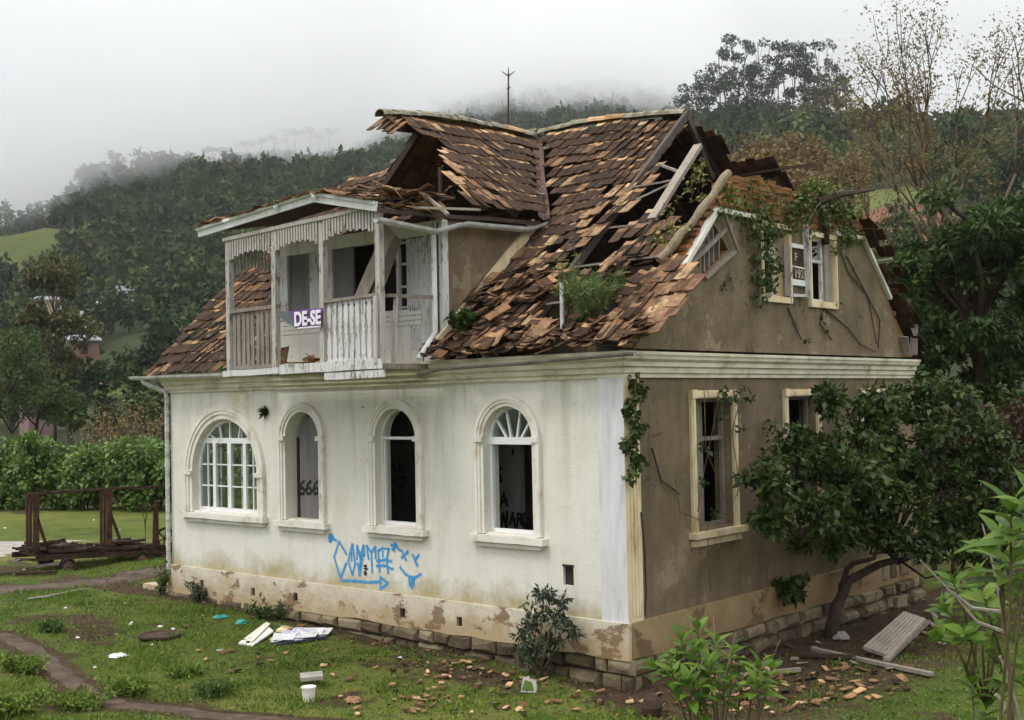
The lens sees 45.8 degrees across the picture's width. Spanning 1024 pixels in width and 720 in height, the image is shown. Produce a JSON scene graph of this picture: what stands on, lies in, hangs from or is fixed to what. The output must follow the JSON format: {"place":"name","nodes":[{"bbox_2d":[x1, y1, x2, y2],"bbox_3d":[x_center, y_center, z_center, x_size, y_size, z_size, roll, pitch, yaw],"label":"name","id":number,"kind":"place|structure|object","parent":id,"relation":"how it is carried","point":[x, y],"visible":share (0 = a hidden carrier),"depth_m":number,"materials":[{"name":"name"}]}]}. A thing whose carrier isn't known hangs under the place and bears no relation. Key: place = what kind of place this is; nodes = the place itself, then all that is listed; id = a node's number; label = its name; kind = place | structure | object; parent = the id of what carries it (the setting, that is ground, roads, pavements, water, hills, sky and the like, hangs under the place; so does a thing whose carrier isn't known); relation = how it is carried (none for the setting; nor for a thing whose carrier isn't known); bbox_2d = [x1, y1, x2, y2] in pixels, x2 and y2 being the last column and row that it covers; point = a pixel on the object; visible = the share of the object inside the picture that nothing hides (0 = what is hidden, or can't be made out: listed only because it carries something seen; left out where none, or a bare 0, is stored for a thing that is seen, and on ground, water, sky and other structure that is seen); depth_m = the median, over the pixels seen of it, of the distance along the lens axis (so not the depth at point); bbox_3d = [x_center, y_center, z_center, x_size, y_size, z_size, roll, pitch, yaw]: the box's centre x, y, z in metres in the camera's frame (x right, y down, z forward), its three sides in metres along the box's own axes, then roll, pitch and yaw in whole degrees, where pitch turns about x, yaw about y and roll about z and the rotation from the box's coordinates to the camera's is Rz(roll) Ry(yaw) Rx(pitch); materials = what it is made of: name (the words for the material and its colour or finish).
{"place":"outdoors","nodes":[
{"label":"outdoors","id":0,"kind":"place"},
{"bbox_2d":[0,540,82,556],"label":"gravel path","id":1,"kind":"structure","parent":0,"point":[6,547],"depth_m":33.51,"materials":[{"name":"gravel"}]},
{"bbox_2d":[0,568,162,593],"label":"dirt road","id":2,"kind":"structure","parent":0,"point":[139,574],"depth_m":26.07,"materials":[{"name":"soil"}]},
{"bbox_2d":[0,633,299,719],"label":"dirt path","id":3,"kind":"structure","parent":0,"point":[63,674],"depth_m":16.50,"materials":[{"name":"soil"}]},
{"bbox_2d":[0,483,1023,719],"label":"ground","id":4,"kind":"structure","parent":0,"point":[83,525],"depth_m":18.26,"materials":[{"name":"green plant"}]},
{"bbox_2d":[0,435,39,510],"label":"hedge shrub","id":5,"kind":"object","parent":4,"relation":"on","point":[5,457],"visible":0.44,"depth_m":46.27,"materials":[{"name":"green plant"}]},
{"bbox_2d":[0,651,51,675],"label":"grass weed","id":6,"kind":"object","parent":4,"relation":"on","point":[25,664],"depth_m":17.77,"materials":[{"name":"plant"}]},
{"bbox_2d":[0,686,53,718],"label":"grass weed","id":7,"kind":"object","parent":4,"relation":"on","point":[10,704],"depth_m":15.60,"materials":[{"name":"plant"}]},
{"bbox_2d":[0,429,64,510],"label":"hedge shrub","id":8,"kind":"object","parent":4,"relation":"on","point":[29,475],"visible":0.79,"depth_m":45.72,"materials":[{"name":"green plant"}]},
{"bbox_2d":[38,617,66,633],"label":"grass weed","id":9,"kind":"object","parent":4,"relation":"on","point":[50,626],"depth_m":20.57,"materials":[{"name":"green plant"}]},
{"bbox_2d":[33,443,86,509],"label":"hedge shrub","id":10,"kind":"object","parent":4,"relation":"on","point":[55,503],"visible":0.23,"depth_m":46.03,"materials":[{"name":"green plant"}]},
{"bbox_2d":[48,683,112,711],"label":"grass weed","id":11,"kind":"object","parent":4,"relation":"on","point":[81,699],"depth_m":16.00,"materials":[{"name":"plant"}]},
{"bbox_2d":[54,439,112,510],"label":"hedge shrub","id":12,"kind":"object","parent":4,"relation":"on","point":[82,475],"visible":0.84,"depth_m":45.30,"materials":[{"name":"green plant"}]},
{"bbox_2d":[6,485,171,569],"bbox_3d":[-10.363,4.148,29.833,1.585,2.044,4.859,-3,-3,41],"label":"trailer","id":13,"kind":"object","parent":4,"relation":"on","point":[45,553],"visible":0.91,"depth_m":29.30,"materials":[{"name":"brown wood"}]},
{"bbox_2d":[92,434,153,509],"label":"hedge shrub","id":14,"kind":"object","parent":4,"relation":"on","point":[109,463],"visible":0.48,"depth_m":45.05,"materials":[{"name":"green plant"}]},
{"bbox_2d":[99,674,154,697],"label":"grass weed","id":15,"kind":"object","parent":4,"relation":"on","point":[131,687],"depth_m":16.54,"materials":[{"name":"plant"}]},
{"bbox_2d":[109,435,171,511],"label":"hedge shrub","id":16,"kind":"object","parent":4,"relation":"on","point":[132,495],"visible":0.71,"depth_m":44.73,"materials":[{"name":"green plant"}]},
{"bbox_2d":[138,630,182,639],"bbox_3d":[-5.862,4.584,20.214,0.740,0.035,0.740,-3,-3,41],"label":"iron disc","id":17,"kind":"object","parent":4,"relation":"on","point":[150,635],"visible":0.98,"depth_m":20.17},
{"bbox_2d":[152,557,170,595],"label":"wall weed","id":18,"kind":"object","parent":4,"relation":"on","point":[162,581],"depth_m":23.96,"materials":[{"name":"green plant"}]},
{"bbox_2d":[144,449,219,508],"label":"hedge shrub","id":19,"kind":"object","parent":4,"relation":"on","point":[157,470],"visible":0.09,"depth_m":44.64,"materials":[{"name":"green plant"}]},
{"bbox_2d":[161,662,204,679],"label":"grass weed","id":20,"kind":"object","parent":4,"relation":"on","point":[178,671],"depth_m":17.64,"materials":[{"name":"plant"}]},
{"bbox_2d":[183,580,207,602],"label":"wall weed","id":21,"kind":"object","parent":4,"relation":"on","point":[199,595],"depth_m":23.05,"materials":[{"name":"green plant"}]},
{"bbox_2d":[190,674,232,699],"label":"grass weed","id":22,"kind":"object","parent":4,"relation":"on","point":[213,688],"depth_m":16.48,"materials":[{"name":"green plant"}]},
{"bbox_2d":[207,434,256,507],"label":"hedge shrub","id":23,"kind":"object","parent":4,"relation":"on","point":[237,471],"visible":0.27,"depth_m":46.01,"materials":[{"name":"green plant"}]},
{"bbox_2d":[238,622,273,646],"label":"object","id":24,"kind":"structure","parent":4,"relation":"on","point":[261,632],"depth_m":19.87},
{"bbox_2d":[244,593,293,620],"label":"wall weed","id":25,"kind":"object","parent":4,"relation":"on","point":[262,613],"depth_m":21.38,"materials":[{"name":"green plant"}]},
{"bbox_2d":[270,627,332,642],"bbox_3d":[-3.450,4.510,19.930,0.945,0.114,0.805,-1,-2,-4],"label":"plastic sheet","id":26,"kind":"object","parent":4,"relation":"on","point":[296,633],"visible":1,"depth_m":19.90,"materials":[{"name":"plastic"}]},
{"bbox_2d":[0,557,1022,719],"bbox_3d":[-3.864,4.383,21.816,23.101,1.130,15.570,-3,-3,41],"label":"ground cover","id":27,"kind":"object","parent":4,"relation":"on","point":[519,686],"visible":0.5,"depth_m":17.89,"materials":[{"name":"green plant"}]},
{"bbox_2d":[1,571,1023,719],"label":"leaf litter","id":28,"kind":"object","parent":4,"relation":"on","point":[825,664],"visible":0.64,"depth_m":17.98,"materials":[{"name":"plant"}]},
{"bbox_2d":[129,106,926,693],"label":"abandoned house","id":29,"kind":"structure","parent":4,"relation":"on","point":[425,476],"depth_m":19.73,"materials":[{"name":"white paint"}]},
{"bbox_2d":[179,407,268,526],"bbox_3d":[-5.388,1.986,22.993,2.660,2.205,0.442,-3,-3,41],"label":"window","id":30,"kind":"structure","parent":29,"relation":"in","point":[230,415],"depth_m":23.01,"materials":[{"name":"white paint"}]},
{"bbox_2d":[275,308,322,328],"bbox_3d":[-3.451,-0.654,19.498,1.242,0.305,0.047,-3,-3,41],"label":"banner","id":31,"kind":"object","parent":29,"relation":"attached to","point":[305,318],"visible":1,"depth_m":19.38,"materials":[{"name":"fabric"}]},
{"bbox_2d":[272,402,329,533],"bbox_3d":[-3.640,1.884,21.456,1.440,2.275,0.442,-3,-3,41],"label":"window","id":32,"kind":"structure","parent":29,"relation":"in","point":[311,443],"depth_m":21.57,"materials":[{"name":"paint"}]},
{"bbox_2d":[361,399,428,540],"bbox_3d":[-1.840,1.774,19.872,1.460,2.275,0.443,-3,-3,41],"label":"window","id":33,"kind":"structure","parent":29,"relation":"in","point":[418,534],"depth_m":19.94,"materials":[{"name":"white paint"}]},
{"bbox_2d":[444,306,478,336],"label":"roof weed","id":34,"kind":"object","parent":29,"relation":"on","point":[462,319],"visible":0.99,"depth_m":18.75,"materials":[{"name":"green plant"}]},
{"bbox_2d":[468,395,547,550],"bbox_3d":[0.005,1.671,18.248,1.480,2.275,0.444,-3,-3,41],"label":"window","id":35,"kind":"structure","parent":29,"relation":"in","point":[505,541],"depth_m":18.29,"materials":[{"name":"white paint"}]},
{"bbox_2d":[550,251,580,315],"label":"roof weed","id":36,"kind":"object","parent":29,"relation":"on","point":[568,309],"visible":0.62,"depth_m":17.77,"materials":[{"name":"green plant"}]},
{"bbox_2d":[550,264,630,326],"bbox_3d":[1.088,-0.964,17.361,1.147,0.994,1.030,-3,-3,41],"label":"roof weed","id":37,"kind":"object","parent":29,"relation":"on","point":[586,301],"visible":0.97,"depth_m":17.30,"materials":[{"name":"green plant"}]},
{"bbox_2d":[618,372,650,487],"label":"creeper","id":38,"kind":"object","parent":29,"relation":"attached to","point":[636,459],"visible":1,"depth_m":16.75,"materials":[{"name":"green plant"}]},
{"bbox_2d":[641,448,680,615],"bbox_3d":[2.127,2.411,17.310,0.062,2.330,1.042,-3,-2,39],"label":"dry vine","id":39,"kind":"object","parent":29,"relation":"attached to","point":[661,480],"visible":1,"depth_m":16.97,"materials":[{"name":"brown plant"}]},
{"bbox_2d":[645,157,715,247],"bbox_3d":[2.733,-2.505,19.153,0.836,1.782,2.278,-2,-2,27],"label":"creeper","id":40,"kind":"object","parent":29,"relation":"attached to","point":[693,175],"visible":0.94,"depth_m":18.99,"materials":[{"name":"green plant"}]},
{"bbox_2d":[688,389,747,547],"bbox_3d":[3.024,1.622,18.559,0.443,2.335,1.470,-3,-3,41],"label":"window","id":41,"kind":"structure","parent":29,"relation":"in","point":[695,397],"depth_m":18.55,"materials":[{"name":"beige paint"}]},
{"bbox_2d":[676,384,778,591],"bbox_3d":[3.355,1.924,18.560,0.299,3.117,2.777,-3,-3,41],"label":"creeper","id":42,"kind":"object","parent":29,"relation":"attached to","point":[724,394],"visible":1,"depth_m":18.48,"materials":[{"name":"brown plant"}]},
{"bbox_2d":[743,192,784,308],"bbox_3d":[4.088,-1.747,19.689,0.435,1.859,1.148,-3,-3,41],"label":"creeper","id":43,"kind":"object","parent":29,"relation":"attached to","point":[759,281],"visible":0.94,"depth_m":19.63,"materials":[{"name":"green plant"}]},
{"bbox_2d":[758,221,795,303],"bbox_3d":[4.322,-1.611,20.128,0.463,1.320,1.010,-3,-3,41],"label":"window","id":44,"kind":"structure","parent":29,"relation":"in","point":[784,245],"depth_m":20.31,"materials":[{"name":"beige paint"}]},
{"bbox_2d":[710,176,866,255],"bbox_3d":[4.775,-2.594,20.596,0.632,1.512,5.209,-3,-3,41],"label":"creeper","id":45,"kind":"object","parent":29,"relation":"attached to","point":[836,209],"visible":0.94,"depth_m":20.81,"materials":[{"name":"green plant"}]},
{"bbox_2d":[771,571,810,609],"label":"wall weed","id":46,"kind":"object","parent":29,"relation":"attached to","point":[791,588],"depth_m":19.50,"materials":[{"name":"green plant"}]},
{"bbox_2d":[720,243,879,351],"bbox_3d":[5.124,-1.178,20.869,0.240,2.006,5.708,-3,-3,41],"label":"dry vine","id":47,"kind":"object","parent":29,"relation":"attached to","point":[821,315],"visible":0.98,"depth_m":21.97,"materials":[{"name":"brown plant"}]},
{"bbox_2d":[782,389,826,529],"bbox_3d":[4.884,1.657,20.671,0.443,2.335,1.440,-3,-3,41],"label":"window","id":48,"kind":"structure","parent":29,"relation":"in","point":[787,394],"depth_m":20.63,"materials":[{"name":"beige paint"}]},
{"bbox_2d":[808,231,838,308],"bbox_3d":[5.373,-1.568,21.413,0.340,1.320,1.050,-3,-3,41],"label":"window","id":49,"kind":"structure","parent":29,"relation":"in","point":[827,275],"depth_m":21.47,"materials":[{"name":"beige paint"}]},
{"bbox_2d":[802,188,875,244],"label":"dead vine","id":50,"kind":"object","parent":29,"relation":"attached to","point":[823,199],"visible":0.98,"depth_m":21.36,"materials":[{"name":"brown plant"}]},
{"bbox_2d":[508,583,586,678],"bbox_3d":[0.468,3.871,17.180,1.294,1.415,0.586,-3,-3,41],"label":"sapling","id":51,"kind":"object","parent":4,"relation":"on","point":[538,668],"visible":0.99,"depth_m":17.18,"materials":[{"name":"green plant"}]},
{"bbox_2d":[641,693,662,717],"bbox_3d":[1.775,4.398,15.384,0.280,0.310,0.280,-3,-3,41],"label":"rock","id":52,"kind":"object","parent":4,"relation":"on","point":[651,705],"visible":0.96,"depth_m":15.29,"materials":[{"name":"stone"}]},
{"bbox_2d":[638,613,796,719],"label":"broadleaf shrub","id":53,"kind":"object","parent":4,"relation":"on","point":[690,681],"visible":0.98,"depth_m":8.11,"materials":[{"name":"green plant"}]},
{"bbox_2d":[689,614,779,719],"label":"dry stalks","id":54,"kind":"object","parent":53,"relation":"attached to","point":[725,673],"visible":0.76,"depth_m":8.30,"materials":[{"name":"plant"}]},
{"bbox_2d":[799,652,855,658],"bbox_3d":[4.795,4.491,18.394,0.833,0.070,0.096,-2,-2,23],"label":"fallen plank","id":55,"kind":"object","parent":4,"relation":"on","point":[825,655],"visible":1,"depth_m":18.37,"materials":[{"name":"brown wood"}]},
{"bbox_2d":[810,647,933,675],"bbox_3d":[5.303,4.471,18.004,0.109,0.056,2.255,0,-2,-33],"label":"fallen plank","id":56,"kind":"object","parent":4,"relation":"on","point":[887,664],"visible":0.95,"depth_m":17.74,"materials":[{"name":"grey wood"}]},
{"bbox_2d":[728,376,1023,638],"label":"leaning tree","id":57,"kind":"object","parent":4,"relation":"on","point":[867,480],"visible":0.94,"depth_m":19.96,"materials":[{"name":"green plant"}]},
{"bbox_2d":[863,611,925,656],"bbox_3d":[5.963,4.269,18.878,1.034,0.560,0.465,1,-3,-41],"label":"fallen shutter","id":58,"kind":"object","parent":4,"relation":"on","point":[895,635],"visible":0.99,"depth_m":18.81,"materials":[{"name":"grey wood"}]},
{"bbox_2d":[883,620,930,661],"bbox_3d":[6.499,4.562,19.826,0.108,0.132,3.878,-2,-2,28],"label":"fallen plank","id":59,"kind":"object","parent":4,"relation":"on","point":[888,657],"visible":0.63,"depth_m":19.42,"materials":[{"name":"grey wood"}]},
{"bbox_2d":[878,176,1023,537],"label":"broadleaf tree","id":60,"kind":"object","parent":4,"relation":"on","point":[989,235],"visible":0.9,"depth_m":32.34,"materials":[{"name":"green plant"}]},
{"bbox_2d":[918,398,999,577],"bbox_3d":[9.259,2.846,25.287,1.875,4.139,2.180,-3,-3,41],"label":"brown shrub","id":61,"kind":"object","parent":4,"relation":"on","point":[946,495],"visible":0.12,"depth_m":25.11,"materials":[{"name":"green plant"}]},
{"bbox_2d":[919,524,1021,719],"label":"bare twigs","id":62,"kind":"object","parent":4,"relation":"on","point":[959,599],"visible":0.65,"depth_m":4.89,"materials":[{"name":"grey wood"}]},
{"bbox_2d":[921,549,1023,719],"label":"broadleaf shrub","id":63,"kind":"object","parent":4,"relation":"on","point":[969,632],"visible":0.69,"depth_m":6.11,"materials":[{"name":"green plant"}]},
{"bbox_2d":[952,394,1023,570],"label":"brown shrub","id":64,"kind":"object","parent":4,"relation":"on","point":[1017,407],"visible":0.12,"depth_m":25.99,"materials":[{"name":"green plant"}]},
{"bbox_2d":[954,468,1023,719],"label":"broadleaf shrub","id":65,"kind":"object","parent":4,"relation":"on","point":[1009,526],"visible":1,"depth_m":4.42,"materials":[{"name":"green plant"}]},
{"bbox_2d":[0,103,1023,506],"bbox_3d":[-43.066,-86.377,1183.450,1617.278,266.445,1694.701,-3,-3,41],"label":"hills","id":66,"kind":"structure","parent":0,"point":[22,247],"depth_m":236.10,"materials":[{"name":"plant"}]},
{"bbox_2d":[0,325,55,439],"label":"broadleaf tree","id":67,"kind":"object","parent":66,"relation":"on","point":[14,361],"visible":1,"depth_m":73.94,"materials":[{"name":"plant"}]},
{"bbox_2d":[18,387,52,436],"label":"hill house","id":68,"kind":"structure","parent":66,"relation":"on","point":[26,425],"depth_m":97.19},
{"bbox_2d":[0,361,79,437],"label":"broadleaf tree","id":69,"kind":"object","parent":66,"relation":"on","point":[57,402],"visible":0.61,"depth_m":76.95,"materials":[{"name":"plant"}]},
{"bbox_2d":[7,250,107,440],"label":"tall tree","id":70,"kind":"object","parent":66,"relation":"on","point":[61,277],"visible":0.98,"depth_m":91.67,"materials":[{"name":"green plant"}]},
{"bbox_2d":[62,335,101,376],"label":"hill house","id":71,"kind":"structure","parent":66,"relation":"on","point":[92,351],"depth_m":173.85,"materials":[{"name":"paint"}]},
{"bbox_2d":[58,404,158,450],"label":"bare shrub","id":72,"kind":"object","parent":66,"relation":"on","point":[97,433],"visible":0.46,"depth_m":61.33,"materials":[{"name":"brown plant"}]},
{"bbox_2d":[66,401,162,450],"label":"bare shrub","id":73,"kind":"object","parent":66,"relation":"on","point":[110,426],"visible":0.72,"depth_m":60.00,"materials":[{"name":"brown plant"}]},
{"bbox_2d":[87,369,169,448],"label":"bare shrub","id":74,"kind":"object","parent":66,"relation":"on","point":[126,420],"visible":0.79,"depth_m":57.52,"materials":[{"name":"brown plant"}]},
{"bbox_2d":[103,396,170,441],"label":"bare shrub","id":75,"kind":"object","parent":66,"relation":"on","point":[160,423],"visible":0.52,"depth_m":60.41,"materials":[{"name":"brown plant"}]},
{"bbox_2d":[0,74,1023,443],"bbox_3d":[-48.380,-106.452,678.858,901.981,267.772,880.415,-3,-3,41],"label":"forest","id":76,"kind":"object","parent":66,"relation":"on","point":[156,254],"visible":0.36,"depth_m":328.69,"materials":[{"name":"green plant"}]},
{"bbox_2d":[681,78,711,125],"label":"eucalyptus tree","id":77,"kind":"object","parent":66,"relation":"on","point":[699,90],"visible":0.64,"depth_m":349.39,"materials":[{"name":"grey plant"}]},
{"bbox_2d":[693,63,721,117],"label":"eucalyptus tree","id":78,"kind":"object","parent":66,"relation":"on","point":[707,87],"visible":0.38,"depth_m":383.26,"materials":[{"name":"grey plant"}]},
{"bbox_2d":[703,47,734,128],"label":"eucalyptus tree","id":79,"kind":"object","parent":66,"relation":"on","point":[725,110],"visible":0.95,"depth_m":355.59,"materials":[{"name":"green plant"}]},
{"bbox_2d":[710,66,740,134],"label":"eucalyptus tree","id":80,"kind":"object","parent":66,"relation":"on","point":[735,105],"visible":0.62,"depth_m":370.34,"materials":[{"name":"grey plant"}]},
{"bbox_2d":[720,33,745,123],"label":"eucalyptus tree","id":81,"kind":"object","parent":66,"relation":"on","point":[736,55],"visible":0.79,"depth_m":385.44,"materials":[{"name":"grey plant"}]},
{"bbox_2d":[718,133,765,160],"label":"autumn tree","id":82,"kind":"object","parent":66,"relation":"on","point":[747,145],"visible":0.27,"depth_m":118.37,"materials":[{"name":"brown plant"}]},
{"bbox_2d":[732,39,759,106],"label":"eucalyptus tree","id":83,"kind":"object","parent":66,"relation":"on","point":[749,45],"visible":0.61,"depth_m":393.49,"materials":[{"name":"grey plant"}]},
{"bbox_2d":[739,63,765,119],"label":"eucalyptus tree","id":84,"kind":"object","parent":66,"relation":"on","point":[749,72],"visible":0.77,"depth_m":369.79,"materials":[{"name":"grey plant"}]},
{"bbox_2d":[746,37,770,110],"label":"eucalyptus tree","id":85,"kind":"object","parent":66,"relation":"on","point":[761,100],"visible":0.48,"depth_m":373.80,"materials":[{"name":"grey plant"}]},
{"bbox_2d":[728,142,794,164],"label":"autumn tree","id":86,"kind":"object","parent":66,"relation":"on","point":[779,152],"visible":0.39,"depth_m":111.92,"materials":[{"name":"brown plant"}]},
{"bbox_2d":[753,40,786,109],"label":"eucalyptus tree","id":87,"kind":"object","parent":66,"relation":"on","point":[776,62],"visible":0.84,"depth_m":363.23,"materials":[{"name":"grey plant"}]},
{"bbox_2d":[763,66,791,118],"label":"eucalyptus tree","id":88,"kind":"object","parent":66,"relation":"on","point":[775,73],"visible":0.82,"depth_m":359.44,"materials":[{"name":"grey plant"}]},
{"bbox_2d":[751,130,806,162],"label":"autumn tree","id":89,"kind":"object","parent":66,"relation":"on","point":[788,138],"visible":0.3,"depth_m":119.04,"materials":[{"name":"brown plant"}]},
{"bbox_2d":[771,39,799,123],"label":"eucalyptus tree","id":90,"kind":"object","parent":66,"relation":"on","point":[786,54],"visible":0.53,"depth_m":381.75,"materials":[{"name":"grey plant"}]},
{"bbox_2d":[782,40,808,114],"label":"eucalyptus tree","id":91,"kind":"object","parent":66,"relation":"on","point":[795,67],"visible":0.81,"depth_m":375.43,"materials":[{"name":"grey plant"}]},
{"bbox_2d":[775,136,833,179],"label":"autumn tree","id":92,"kind":"object","parent":66,"relation":"on","point":[810,147],"visible":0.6,"depth_m":109.42,"materials":[{"name":"brown plant"}]},
{"bbox_2d":[792,41,819,109],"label":"eucalyptus tree","id":93,"kind":"object","parent":66,"relation":"on","point":[801,53],"visible":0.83,"depth_m":371.88,"materials":[{"name":"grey plant"}]},
{"bbox_2d":[800,39,829,111],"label":"eucalyptus tree","id":94,"kind":"object","parent":66,"relation":"on","point":[810,71],"visible":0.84,"depth_m":365.86,"materials":[{"name":"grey plant"}]},
{"bbox_2d":[794,132,841,191],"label":"autumn tree","id":95,"kind":"object","parent":66,"relation":"on","point":[824,153],"visible":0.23,"depth_m":116.09,"materials":[{"name":"brown plant"}]},
{"bbox_2d":[789,165,847,201],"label":"autumn tree","id":96,"kind":"object","parent":66,"relation":"on","point":[798,181],"visible":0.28,"depth_m":97.28,"materials":[{"name":"brown plant"}]},
{"bbox_2d":[824,150,872,204],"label":"autumn tree","id":97,"kind":"object","parent":66,"relation":"on","point":[854,165],"visible":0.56,"depth_m":108.08,"materials":[{"name":"plant"}]},
{"bbox_2d":[840,155,877,217],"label":"autumn tree","id":98,"kind":"object","parent":66,"relation":"on","point":[870,169],"visible":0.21,"depth_m":120.28,"materials":[{"name":"brown plant"}]},
{"bbox_2d":[785,0,1023,245],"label":"bare tree","id":99,"kind":"object","parent":66,"relation":"on","point":[877,155],"visible":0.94,"depth_m":56.79,"materials":[{"name":"brown plant"}]},
{"bbox_2d":[814,136,1010,437],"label":"bare tree","id":100,"kind":"object","parent":66,"relation":"on","point":[881,213],"visible":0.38,"depth_m":75.81,"materials":[{"name":"brown plant"}]},
{"bbox_2d":[831,0,1023,393],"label":"bare tree","id":101,"kind":"object","parent":66,"relation":"on","point":[925,150],"visible":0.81,"depth_m":61.55,"materials":[{"name":"brown plant"}]},
{"bbox_2d":[0,0,1023,224],"label":"sky","id":102,"kind":"structure","parent":0,"point":[81,80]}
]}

